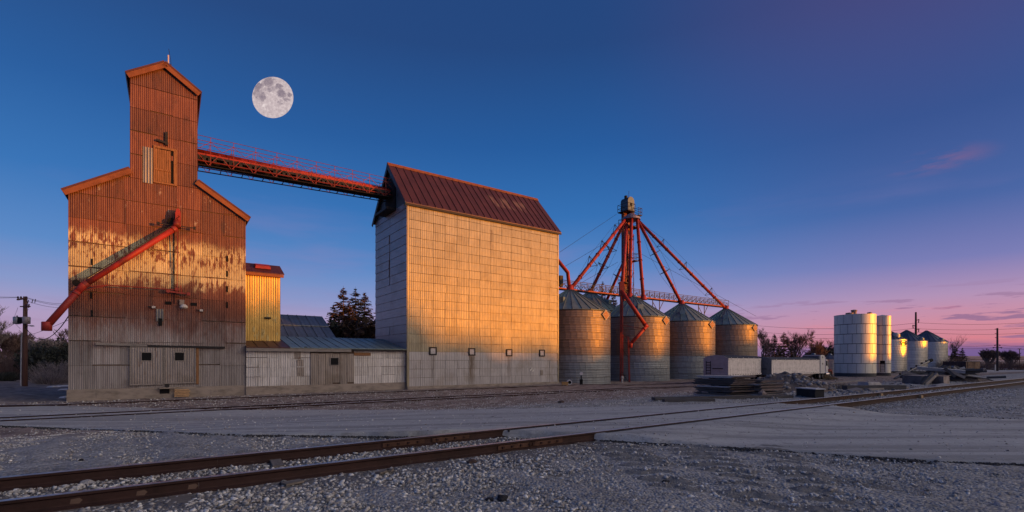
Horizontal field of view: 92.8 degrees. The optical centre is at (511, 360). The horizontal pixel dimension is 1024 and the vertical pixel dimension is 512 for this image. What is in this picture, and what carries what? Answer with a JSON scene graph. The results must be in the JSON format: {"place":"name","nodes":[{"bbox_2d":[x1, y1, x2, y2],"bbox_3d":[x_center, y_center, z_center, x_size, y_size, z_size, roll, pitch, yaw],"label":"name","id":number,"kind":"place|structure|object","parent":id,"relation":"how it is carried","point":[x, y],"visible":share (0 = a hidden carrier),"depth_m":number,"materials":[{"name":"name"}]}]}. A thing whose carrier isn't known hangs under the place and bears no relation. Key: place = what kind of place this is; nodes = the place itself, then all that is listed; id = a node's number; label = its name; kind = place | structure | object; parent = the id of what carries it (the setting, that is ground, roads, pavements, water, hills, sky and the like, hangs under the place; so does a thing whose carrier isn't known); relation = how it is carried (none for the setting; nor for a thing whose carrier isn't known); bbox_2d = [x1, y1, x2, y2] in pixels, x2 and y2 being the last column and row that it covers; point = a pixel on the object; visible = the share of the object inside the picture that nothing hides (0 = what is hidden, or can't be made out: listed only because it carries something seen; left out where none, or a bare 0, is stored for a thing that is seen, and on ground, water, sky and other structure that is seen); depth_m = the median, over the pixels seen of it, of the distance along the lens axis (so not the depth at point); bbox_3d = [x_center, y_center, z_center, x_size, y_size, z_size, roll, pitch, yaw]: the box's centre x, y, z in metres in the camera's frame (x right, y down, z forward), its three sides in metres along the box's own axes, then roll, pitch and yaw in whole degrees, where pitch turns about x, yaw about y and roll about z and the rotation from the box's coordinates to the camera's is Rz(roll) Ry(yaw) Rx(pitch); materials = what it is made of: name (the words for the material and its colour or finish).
{"place":"outdoors","nodes":[
{"label":"outdoors","id":0,"kind":"place"},
{"bbox_2d":[252,77,292,117],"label":"moon","id":1,"kind":"object","parent":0,"point":[272,97],"visible":1,"depth_m":2973.55,"materials":[{"name":"stone"}]},
{"bbox_2d":[0,361,1023,511],"bbox_3d":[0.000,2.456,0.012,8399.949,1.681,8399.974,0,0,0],"label":"ground","id":2,"kind":"structure","parent":0,"point":[14,392],"depth_m":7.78,"materials":[{"name":"gravel"}]},
{"bbox_2d":[0,306,12,343],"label":"bare tree","id":3,"kind":"object","parent":2,"relation":"on","point":[6,336],"visible":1,"depth_m":58.91,"materials":[{"name":"brown plant"}]},
{"bbox_2d":[0,347,19,379],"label":"bush","id":4,"kind":"object","parent":2,"relation":"on","point":[4,366],"visible":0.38,"depth_m":55.33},
{"bbox_2d":[0,371,19,380],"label":"bush","id":5,"kind":"object","parent":2,"relation":"on","point":[8,376],"visible":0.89,"depth_m":48.08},
{"bbox_2d":[0,328,34,369],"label":"bare tree","id":6,"kind":"object","parent":2,"relation":"on","point":[12,343],"visible":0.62,"depth_m":63.13,"materials":[{"name":"brown plant"}]},
{"bbox_2d":[13,296,35,385],"bbox_3d":[-41.517,-1.438,41.636,1.874,8.102,0.703,0,0,0],"label":"utility pole","id":7,"kind":"object","parent":2,"relation":"on","point":[25,320],"visible":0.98,"depth_m":41.66,"materials":[{"name":"brown wood"}]},
{"bbox_2d":[12,342,67,380],"bbox_3d":[-52.719,0.097,54.870,6.452,4.360,5.526,0,0,0],"label":"bush","id":8,"kind":"object","parent":2,"relation":"on","point":[36,354],"visible":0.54,"depth_m":54.09,"materials":[{"name":"plant"}]},
{"bbox_2d":[22,338,65,351],"bbox_3d":[-55.054,-0.012,57.347,5.033,5.434,3.366,0,0,11],"label":"bare tree","id":9,"kind":"object","parent":2,"relation":"on","point":[49,343],"visible":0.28,"depth_m":56.52,"materials":[{"name":"brown plant"}]},
{"bbox_2d":[28,371,67,383],"bbox_3d":[-44.668,1.638,46.972,3.687,1.289,3.321,0,0,0],"label":"bush","id":10,"kind":"object","parent":2,"relation":"on","point":[42,378],"visible":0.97,"depth_m":46.61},
{"bbox_2d":[28,359,67,382],"bbox_3d":[-46.657,1.003,50.022,5.641,2.602,4.559,0,0,0],"label":"bush","id":11,"kind":"object","parent":2,"relation":"on","point":[54,370],"visible":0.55,"depth_m":49.41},
{"bbox_2d":[39,337,67,374],"bbox_3d":[-53.006,-0.332,58.179,5.846,5.378,5.525,0,0,0],"label":"bush","id":12,"kind":"object","parent":2,"relation":"on","point":[66,345],"visible":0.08,"depth_m":57.35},
{"bbox_2d":[53,328,67,343],"bbox_3d":[-56.536,-0.753,62.434,3.784,6.829,4.290,0,0,-10],"label":"bare tree","id":13,"kind":"object","parent":2,"relation":"on","point":[60,334],"visible":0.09,"depth_m":61.90,"materials":[{"name":"brown plant"}]},
{"bbox_2d":[79,479,94,484],"bbox_3d":[-5.715,1.640,6.559,0.208,0.077,0.144,0,0,19],"label":"rock","id":14,"kind":"object","parent":2,"relation":"on","point":[88,481],"visible":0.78,"depth_m":6.53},
{"bbox_2d":[60,60,250,401],"bbox_3d":[-25.345,-7.801,35.613,9.881,22.868,11.440,0,0,-35],"label":"grain elevator","id":15,"kind":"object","parent":2,"relation":"on","point":[130,343],"visible":0.98,"depth_m":31.21,"materials":[{"name":"metal"}]},
{"bbox_2d":[41,208,195,330],"bbox_3d":[-23.460,-5.709,29.533,1.012,8.160,7.341,0,0,43],"label":"loading spout","id":16,"kind":"object","parent":15,"relation":"attached to","point":[71,298],"visible":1,"depth_m":29.22,"materials":[{"name":"red paint"}]},
{"bbox_2d":[130,346,163,385],"bbox_3d":[-23.110,0.331,30.850,1.718,2.460,0.115,0,0,-35],"label":"sliding door","id":17,"kind":"structure","parent":15,"relation":"in","point":[146,363],"depth_m":30.81,"materials":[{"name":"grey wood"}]},
{"bbox_2d":[164,347,195,383],"bbox_3d":[-21.680,0.290,31.854,1.720,2.434,0.115,0,0,-35],"label":"sliding door","id":18,"kind":"structure","parent":15,"relation":"in","point":[179,363],"depth_m":31.81,"materials":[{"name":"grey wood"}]},
{"bbox_2d":[198,135,391,201],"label":"conveyor bridge","id":19,"kind":"structure","parent":15,"relation":"attached to","point":[220,162],"depth_m":38.34,"materials":[{"name":"red paint"}]},
{"bbox_2d":[270,459,283,467],"bbox_3d":[-3.722,1.625,7.716,0.160,0.030,0.550,0,0,-31],"label":"board","id":20,"kind":"object","parent":2,"relation":"on","point":[275,463],"visible":1,"depth_m":7.64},
{"bbox_2d":[281,479,304,485],"bbox_3d":[-2.921,1.625,6.498,0.140,0.030,0.250,0,0,38],"label":"board","id":21,"kind":"object","parent":2,"relation":"on","point":[291,482],"visible":1,"depth_m":6.46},
{"bbox_2d":[280,314,335,337],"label":"barn","id":22,"kind":"structure","parent":2,"relation":"on","point":[302,326],"depth_m":43.70,"materials":[{"name":"metal"}]},
{"bbox_2d":[245,336,406,395],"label":"storage shed","id":23,"kind":"structure","parent":2,"relation":"on","point":[288,365],"depth_m":37.14,"materials":[{"name":"corrugated galvanised steel"},{"name":"stained concrete"}]},
{"bbox_2d":[246,263,283,340],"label":"annex tower","id":24,"kind":"structure","parent":23,"relation":"on","point":[262,302],"depth_m":36.96,"materials":[{"name":"yellow metal"}]},
{"bbox_2d":[330,357,338,365],"bbox_3d":[-13.592,0.077,37.340,0.681,0.634,0.060,0,0,-35],"label":"window","id":25,"kind":"structure","parent":23,"relation":"in","point":[334,361],"depth_m":37.31,"materials":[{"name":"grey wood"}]},
{"bbox_2d":[327,305,339,325],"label":"conifer","id":26,"kind":"object","parent":2,"relation":"on","point":[331,308],"visible":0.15,"depth_m":65.80,"materials":[{"name":"green plant"}]},
{"bbox_2d":[327,318,344,337],"bbox_3d":[-21.898,-1.481,60.227,7.698,7.821,6.917,0,0,18],"label":"bush","id":27,"kind":"object","parent":2,"relation":"on","point":[336,333],"visible":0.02,"depth_m":58.81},
{"bbox_2d":[325,288,359,326],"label":"conifer","id":28,"kind":"object","parent":2,"relation":"on","point":[343,298],"visible":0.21,"depth_m":65.82,"materials":[{"name":"green plant"}]},
{"bbox_2d":[0,382,691,406],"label":"railway siding","id":29,"kind":"object","parent":2,"relation":"on","point":[293,395],"visible":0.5,"depth_m":32.10,"materials":[{"name":"metal"}]},
{"bbox_2d":[340,304,356,321],"bbox_3d":[-21.209,-2.432,63.051,7.474,10.568,8.430,0,0,-31],"label":"conifer","id":30,"kind":"object","parent":2,"relation":"on","point":[350,317],"visible":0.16,"depth_m":62.91,"materials":[{"name":"green plant"}]},
{"bbox_2d":[331,310,375,338],"bbox_3d":[-18.689,-1.760,60.115,9.254,8.382,8.256,0,0,0],"label":"bush","id":31,"kind":"object","parent":2,"relation":"on","point":[364,329],"visible":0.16,"depth_m":58.39,"materials":[{"name":"plant"}]},
{"bbox_2d":[346,286,372,321],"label":"conifer","id":32,"kind":"object","parent":2,"relation":"on","point":[357,303],"visible":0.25,"depth_m":67.80,"materials":[{"name":"green plant"}]},
{"bbox_2d":[354,293,375,323],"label":"conifer","id":33,"kind":"object","parent":2,"relation":"on","point":[364,301],"visible":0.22,"depth_m":69.83,"materials":[{"name":"green plant"}]},
{"bbox_2d":[0,379,843,420],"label":"railway siding","id":34,"kind":"object","parent":2,"relation":"on","point":[400,399],"visible":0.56,"depth_m":26.47,"materials":[{"name":"metal"}]},
{"bbox_2d":[372,162,561,389],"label":"grain store","id":35,"kind":"structure","parent":2,"relation":"on","point":[467,285],"depth_m":44.38,"materials":[{"name":"metal"}]},
{"bbox_2d":[429,347,436,354],"bbox_3d":[-6.771,-0.808,41.756,0.680,0.680,0.105,0,0,-35],"label":"window","id":36,"kind":"structure","parent":35,"relation":"in","point":[432,350],"depth_m":41.72,"materials":[{"name":"glass"}]},
{"bbox_2d":[468,348,474,355],"bbox_3d":[-3.618,-0.777,43.966,0.680,0.680,0.105,0,0,-35],"label":"window","id":37,"kind":"structure","parent":35,"relation":"in","point":[471,352],"depth_m":43.92,"materials":[{"name":"metal"}]},
{"bbox_2d":[497,494,507,501],"bbox_3d":[-0.116,1.639,5.809,0.139,0.087,0.202,0,0,16],"label":"rock","id":38,"kind":"object","parent":2,"relation":"on","point":[501,498],"visible":0.97,"depth_m":5.76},
{"bbox_2d":[0,378,1023,511],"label":"railway track","id":39,"kind":"structure","parent":2,"relation":"on","point":[172,489],"depth_m":7.40,"materials":[{"name":"metal"}]},
{"bbox_2d":[0,425,1023,465],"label":"asphalt crumbs","id":40,"kind":"object","parent":2,"relation":"on","point":[747,449],"visible":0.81,"depth_m":9.80,"materials":[{"name":"asphalt"}]},
{"bbox_2d":[20,440,1009,505],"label":"weed tufts","id":41,"kind":"object","parent":2,"relation":"on","point":[553,491],"visible":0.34,"depth_m":6.35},
{"bbox_2d":[559,289,610,383],"bbox_3d":[7.162,-2.481,59.998,10.067,12.882,10.060,0,0,43],"label":"grain bin","id":42,"kind":"object","parent":2,"relation":"on","point":[584,335],"visible":0.61,"depth_m":55.43,"materials":[{"name":"metal"}]},
{"bbox_2d":[583,293,615,311],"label":"grain bin","id":43,"kind":"object","parent":2,"relation":"on","point":[603,302],"visible":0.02,"depth_m":69.62,"materials":[{"name":"metal"}]},
{"bbox_2d":[617,195,641,300],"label":"bucket elevator","id":44,"kind":"object","parent":2,"relation":"on","point":[627,209],"visible":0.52,"depth_m":76.48,"materials":[{"name":"red metal"}]},
{"bbox_2d":[566,219,626,289],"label":"grain spout","id":45,"kind":"object","parent":44,"relation":"attached to","point":[589,264],"visible":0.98,"depth_m":65.62,"materials":[{"name":"red paint"}]},
{"bbox_2d":[559,259,570,285],"bbox_3d":[5.842,-11.054,59.081,3.519,4.118,0.605,0,0,-40],"label":"elbow pipe","id":46,"kind":"object","parent":45,"relation":"attached to","point":[564,268],"visible":0.68,"depth_m":59.77,"materials":[{"name":"metal"}]},
{"bbox_2d":[588,221,626,290],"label":"grain spout","id":47,"kind":"object","parent":44,"relation":"attached to","point":[606,258],"visible":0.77,"depth_m":73.20,"materials":[{"name":"red paint"}]},
{"bbox_2d":[606,262,620,299],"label":"grain spout","id":48,"kind":"object","parent":44,"relation":"attached to","point":[616,278],"visible":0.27,"depth_m":82.06,"materials":[{"name":"red paint"}]},
{"bbox_2d":[627,218,632,297],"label":"grain spout","id":49,"kind":"object","parent":44,"relation":"attached to","point":[630,258],"visible":0.91,"depth_m":71.12,"materials":[{"name":"red paint"}]},
{"bbox_2d":[636,218,646,299],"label":"grain spout","id":50,"kind":"object","parent":44,"relation":"attached to","point":[643,295],"visible":0.96,"depth_m":71.00,"materials":[{"name":"red paint"}]},
{"bbox_2d":[639,220,684,303],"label":"grain spout","id":51,"kind":"object","parent":44,"relation":"attached to","point":[655,254],"visible":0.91,"depth_m":75.24,"materials":[{"name":"red paint"}]},
{"bbox_2d":[640,221,728,308],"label":"grain spout","id":52,"kind":"object","parent":44,"relation":"attached to","point":[682,265],"visible":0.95,"depth_m":78.76,"materials":[{"name":"red paint"}]},
{"bbox_2d":[619,223,648,381],"bbox_3d":[15.748,-9.097,67.931,3.598,23.718,13.589,0,0,2],"label":"load out spout","id":53,"kind":"object","parent":2,"relation":"on","point":[622,293],"visible":0.98,"depth_m":62.44,"materials":[{"name":"red paint"}]},
{"bbox_2d":[610,295,670,381],"bbox_3d":[17.221,-2.635,69.000,10.060,13.189,10.060,0,0,26],"label":"grain bin","id":54,"kind":"object","parent":2,"relation":"on","point":[650,355],"visible":0.64,"depth_m":64.65,"materials":[{"name":"metal"}]},
{"bbox_2d":[559,275,728,314],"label":"catwalk","id":55,"kind":"object","parent":54,"relation":"on","point":[593,291],"visible":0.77,"depth_m":72.90,"materials":[{"name":"metal"}]},
{"bbox_2d":[662,398,714,401],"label":"timber beam","id":56,"kind":"structure","parent":2,"relation":"on","point":[692,399],"depth_m":19.45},
{"bbox_2d":[664,304,715,379],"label":"grain bin","id":57,"kind":"object","parent":2,"relation":"on","point":[692,338],"visible":0.59,"depth_m":71.68,"materials":[{"name":"metal"}]},
{"bbox_2d":[651,395,793,399],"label":"timber beam","id":58,"kind":"structure","parent":2,"relation":"on","point":[739,397],"depth_m":20.94,"materials":[{"name":"wood"}]},
{"bbox_2d":[692,375,757,395],"bbox_3d":[10.052,1.199,23.031,1.533,0.958,2.690,0,0,-44],"label":"panel stack","id":59,"kind":"object","parent":2,"relation":"on","point":[722,385],"visible":0.93,"depth_m":22.61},
{"bbox_2d":[527,444,932,511],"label":"tyre ruts","id":60,"kind":"structure","parent":2,"relation":"on","point":[735,493],"depth_m":7.14,"materials":[{"name":"gravel"}]},
{"bbox_2d":[703,355,760,378],"bbox_3d":[26.236,1.088,57.685,10.225,3.384,2.805,0,0,-45],"label":"hopper trailer","id":61,"kind":"object","parent":2,"relation":"on","point":[735,365],"visible":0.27,"depth_m":54.82,"materials":[{"name":"metal"}]},
{"bbox_2d":[709,309,757,355],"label":"grain bin","id":62,"kind":"object","parent":2,"relation":"on","point":[736,333],"visible":0.45,"depth_m":79.28,"materials":[{"name":"metal"}]},
{"bbox_2d":[740,379,785,394],"bbox_3d":[11.742,1.282,22.968,1.497,0.746,1.753,0,0,-44],"label":"panel stack","id":63,"kind":"object","parent":2,"relation":"on","point":[759,385],"visible":0.66,"depth_m":22.64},
{"bbox_2d":[758,328,776,356],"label":"bare tree","id":64,"kind":"object","parent":2,"relation":"on","point":[767,345],"visible":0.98,"depth_m":104.66,"materials":[{"name":"brown plant"}]},
{"bbox_2d":[697,372,838,392],"bbox_3d":[14.207,1.243,26.323,7.200,1.184,3.400,0,0,-4],"label":"rubble heap","id":65,"kind":"object","parent":2,"relation":"on","point":[787,379],"visible":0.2,"depth_m":26.02,"materials":[{"name":"stone"}]},
{"bbox_2d":[695,371,862,393],"bbox_3d":[14.188,1.201,26.313,8.098,1.220,4.004,0,0,-4],"label":"rubble","id":66,"kind":"object","parent":65,"relation":"on","point":[812,382],"visible":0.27,"depth_m":25.62,"materials":[{"name":"stone"}]},
{"bbox_2d":[766,334,782,356],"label":"conifer","id":67,"kind":"object","parent":2,"relation":"on","point":[773,350],"visible":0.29,"depth_m":119.69,"materials":[{"name":"green plant"}]},
{"bbox_2d":[776,332,790,356],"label":"conifer","id":68,"kind":"object","parent":2,"relation":"on","point":[783,350],"visible":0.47,"depth_m":119.65,"materials":[{"name":"green plant"}]},
{"bbox_2d":[750,357,819,378],"bbox_3d":[37.648,1.190,66.723,17.584,3.240,2.755,0,0,-41],"label":"hopper trailer","id":69,"kind":"object","parent":2,"relation":"on","point":[803,366],"visible":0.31,"depth_m":64.04,"materials":[{"name":"metal"}]},
{"bbox_2d":[779,329,814,356],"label":"bare tree","id":70,"kind":"object","parent":2,"relation":"on","point":[796,339],"visible":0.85,"depth_m":124.11,"materials":[{"name":"brown plant"}]},
{"bbox_2d":[795,387,825,397],"bbox_3d":[13.532,1.451,22.038,0.866,0.419,1.330,0,0,-14],"label":"concrete block","id":71,"kind":"object","parent":2,"relation":"on","point":[811,392],"depth_m":21.60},
{"bbox_2d":[802,355,832,378],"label":"semi truck","id":72,"kind":"object","parent":2,"relation":"on","point":[825,369],"visible":0.58,"depth_m":72.63,"materials":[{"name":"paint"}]},
{"bbox_2d":[807,338,828,355],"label":"bare tree","id":73,"kind":"object","parent":2,"relation":"on","point":[817,348],"visible":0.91,"depth_m":123.43,"materials":[{"name":"brown plant"}]},
{"bbox_2d":[804,344,833,355],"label":"bush","id":74,"kind":"object","parent":2,"relation":"on","point":[830,349],"visible":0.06,"depth_m":128.50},
{"bbox_2d":[809,375,837,379],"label":"dry grass","id":75,"kind":"structure","parent":2,"relation":"on","point":[827,377],"depth_m":63.94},
{"bbox_2d":[825,354,833,373],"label":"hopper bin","id":76,"kind":"object","parent":2,"relation":"on","point":[830,358],"visible":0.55,"depth_m":120.17,"materials":[{"name":"grey metal"}]},
{"bbox_2d":[830,381,853,388],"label":"dry weeds","id":77,"kind":"object","parent":2,"relation":"on","point":[837,386],"visible":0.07,"depth_m":28.75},
{"bbox_2d":[827,379,863,384],"bbox_3d":[27.038,1.730,39.500,5.640,0.311,0.350,0,0,-32],"label":"plank","id":78,"kind":"object","parent":2,"relation":"on","point":[847,381],"visible":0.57,"depth_m":39.57,"materials":[{"name":"grey wood"}]},
{"bbox_2d":[834,310,876,376],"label":"white tank","id":79,"kind":"object","parent":2,"relation":"on","point":[855,344],"visible":0.98,"depth_m":97.11,"materials":[{"name":"metal"}]},
{"bbox_2d":[857,382,881,384],"bbox_3d":[24.003,1.552,32.644,1.426,0.302,0.856,4,-4,-16],"label":"concrete chunk","id":80,"kind":"object","parent":2,"relation":"on","point":[869,383],"visible":0.64,"depth_m":32.32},
{"bbox_2d":[758,373,984,398],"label":"rubble","id":81,"kind":"object","parent":2,"relation":"on","point":[894,383],"visible":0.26,"depth_m":29.09,"materials":[{"name":"stone"}]},
{"bbox_2d":[842,385,905,389],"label":"timber beam","id":82,"kind":"structure","parent":2,"relation":"on","point":[889,387],"depth_m":27.32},
{"bbox_2d":[876,315,890,375],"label":"white tank","id":83,"kind":"object","parent":2,"relation":"on","point":[883,345],"visible":0.77,"depth_m":102.74,"materials":[{"name":"metal"}]},
{"bbox_2d":[891,331,907,370],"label":"grain bin","id":84,"kind":"object","parent":2,"relation":"on","point":[898,352],"visible":0.4,"depth_m":123.93,"materials":[{"name":"silver metal"}]},
{"bbox_2d":[893,358,932,378],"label":"grain auger","id":85,"kind":"object","parent":2,"relation":"on","point":[921,364],"visible":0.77,"depth_m":68.17,"materials":[{"name":"metal"}]},
{"bbox_2d":[900,330,927,369],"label":"grain bin","id":86,"kind":"object","parent":2,"relation":"on","point":[917,350],"visible":0.46,"depth_m":134.79,"materials":[{"name":"silver metal"}]},
{"bbox_2d":[912,312,918,333],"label":"transmission pole","id":87,"kind":"object","parent":2,"relation":"on","point":[915,325],"visible":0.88,"depth_m":209.82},
{"bbox_2d":[902,375,950,383],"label":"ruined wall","id":88,"kind":"structure","parent":2,"relation":"on","point":[918,379],"depth_m":34.41,"materials":[{"name":"concrete"}]},
{"bbox_2d":[920,372,933,384],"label":"beam","id":89,"kind":"structure","parent":2,"relation":"on","point":[929,376],"depth_m":33.57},
{"bbox_2d":[925,373,937,384],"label":"beam","id":90,"kind":"structure","parent":2,"relation":"on","point":[933,377],"depth_m":33.55,"materials":[{"name":"grey wood"}]},
{"bbox_2d":[919,330,948,367],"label":"grain bin","id":91,"kind":"object","parent":2,"relation":"on","point":[937,348],"visible":0.45,"depth_m":142.57,"materials":[{"name":"silver metal"}]},
{"bbox_2d":[948,347,964,360],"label":"conifer","id":92,"kind":"object","parent":2,"relation":"on","point":[953,354],"visible":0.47,"depth_m":149.82,"materials":[{"name":"green plant"}]},
{"bbox_2d":[948,336,967,360],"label":"bare tree","id":93,"kind":"object","parent":2,"relation":"on","point":[953,346],"visible":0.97,"depth_m":164.32,"materials":[{"name":"brown plant"}]},
{"bbox_2d":[943,361,979,368],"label":"shipping container","id":94,"kind":"object","parent":2,"relation":"on","point":[971,364],"visible":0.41,"depth_m":120.00,"materials":[{"name":"grey metal"}]},
{"bbox_2d":[949,376,990,381],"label":"scrap earth bank","id":95,"kind":"structure","parent":2,"relation":"on","point":[970,379],"depth_m":38.49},
{"bbox_2d":[968,358,993,369],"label":"bush","id":96,"kind":"object","parent":2,"relation":"on","point":[983,363],"visible":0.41,"depth_m":163.31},
{"bbox_2d":[978,349,1002,369],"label":"bare tree","id":97,"kind":"object","parent":2,"relation":"on","point":[988,354],"visible":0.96,"depth_m":173.99,"materials":[{"name":"brown plant"}]},
{"bbox_2d":[993,328,1001,370],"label":"power pole","id":98,"kind":"object","parent":2,"relation":"on","point":[997,345],"visible":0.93,"depth_m":149.82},
{"bbox_2d":[985,359,1013,369],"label":"bush","id":99,"kind":"object","parent":2,"relation":"on","point":[1003,366],"visible":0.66,"depth_m":164.19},
{"bbox_2d":[1000,349,1021,367],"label":"bare tree","id":100,"kind":"object","parent":2,"relation":"on","point":[1011,355],"visible":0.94,"depth_m":174.06,"materials":[{"name":"brown plant"}]},
{"bbox_2d":[1005,359,1023,369],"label":"bush","id":101,"kind":"object","parent":2,"relation":"on","point":[1016,364],"visible":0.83,"depth_m":164.59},
{"bbox_3d":[34.439,1.183,38.586,3.267,0.218,0.312,-13,14,30],"label":"scrap timber","id":102,"kind":"object","parent":2,"relation":"on","visible":0},
{"bbox_2d":[933,368,973,373],"bbox_3d":[34.720,0.850,38.287,3.023,0.209,0.299,-4,20,3],"label":"scrap timber","id":103,"kind":"object","parent":102,"relation":"on","point":[946,372],"visible":0.29,"depth_m":38.23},
{"bbox_2d":[917,366,965,373],"bbox_3d":[33.705,0.728,38.335,2.877,0.229,0.327,7,15,32],"label":"scrap timber","id":104,"kind":"object","parent":103,"relation":"on","point":[938,369],"visible":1,"depth_m":38.32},
{"bbox_2d":[926,369,982,371],"bbox_3d":[34.668,0.831,38.257,3.305,0.161,0.231,-5,-23,40],"label":"scrap timber","id":105,"kind":"object","parent":102,"relation":"on","point":[973,370],"visible":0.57,"depth_m":37.53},
{"bbox_2d":[0,403,1023,463],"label":"road","id":106,"kind":"structure","parent":0,"point":[905,439],"depth_m":12.11,"materials":[{"name":"gravel"},{"name":"asphalt"}]},
{"bbox_2d":[0,0,1023,356],"label":"sky","id":107,"kind":"structure","parent":0,"point":[810,163],"materials":[{"name":"blue"}]},
{"bbox_2d":[1,356,1023,361],"bbox_3d":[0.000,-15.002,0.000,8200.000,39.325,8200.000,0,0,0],"label":"hills","id":108,"kind":"structure","parent":0,"point":[977,358],"depth_m":1771.90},
{"bbox_3d":[35.926,1.178,38.471,2.881,0.114,0.163,13,-1,-25],"label":"scrap timber","id":109,"kind":"object","parent":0,"visible":0},
{"bbox_2d":[964,375,986,378],"bbox_3d":[35.712,1.172,38.198,2.412,0.148,0.211,9,-18,11],"label":"scrap timber","id":110,"kind":"object","parent":109,"relation":"on","point":[978,376],"visible":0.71,"depth_m":38.02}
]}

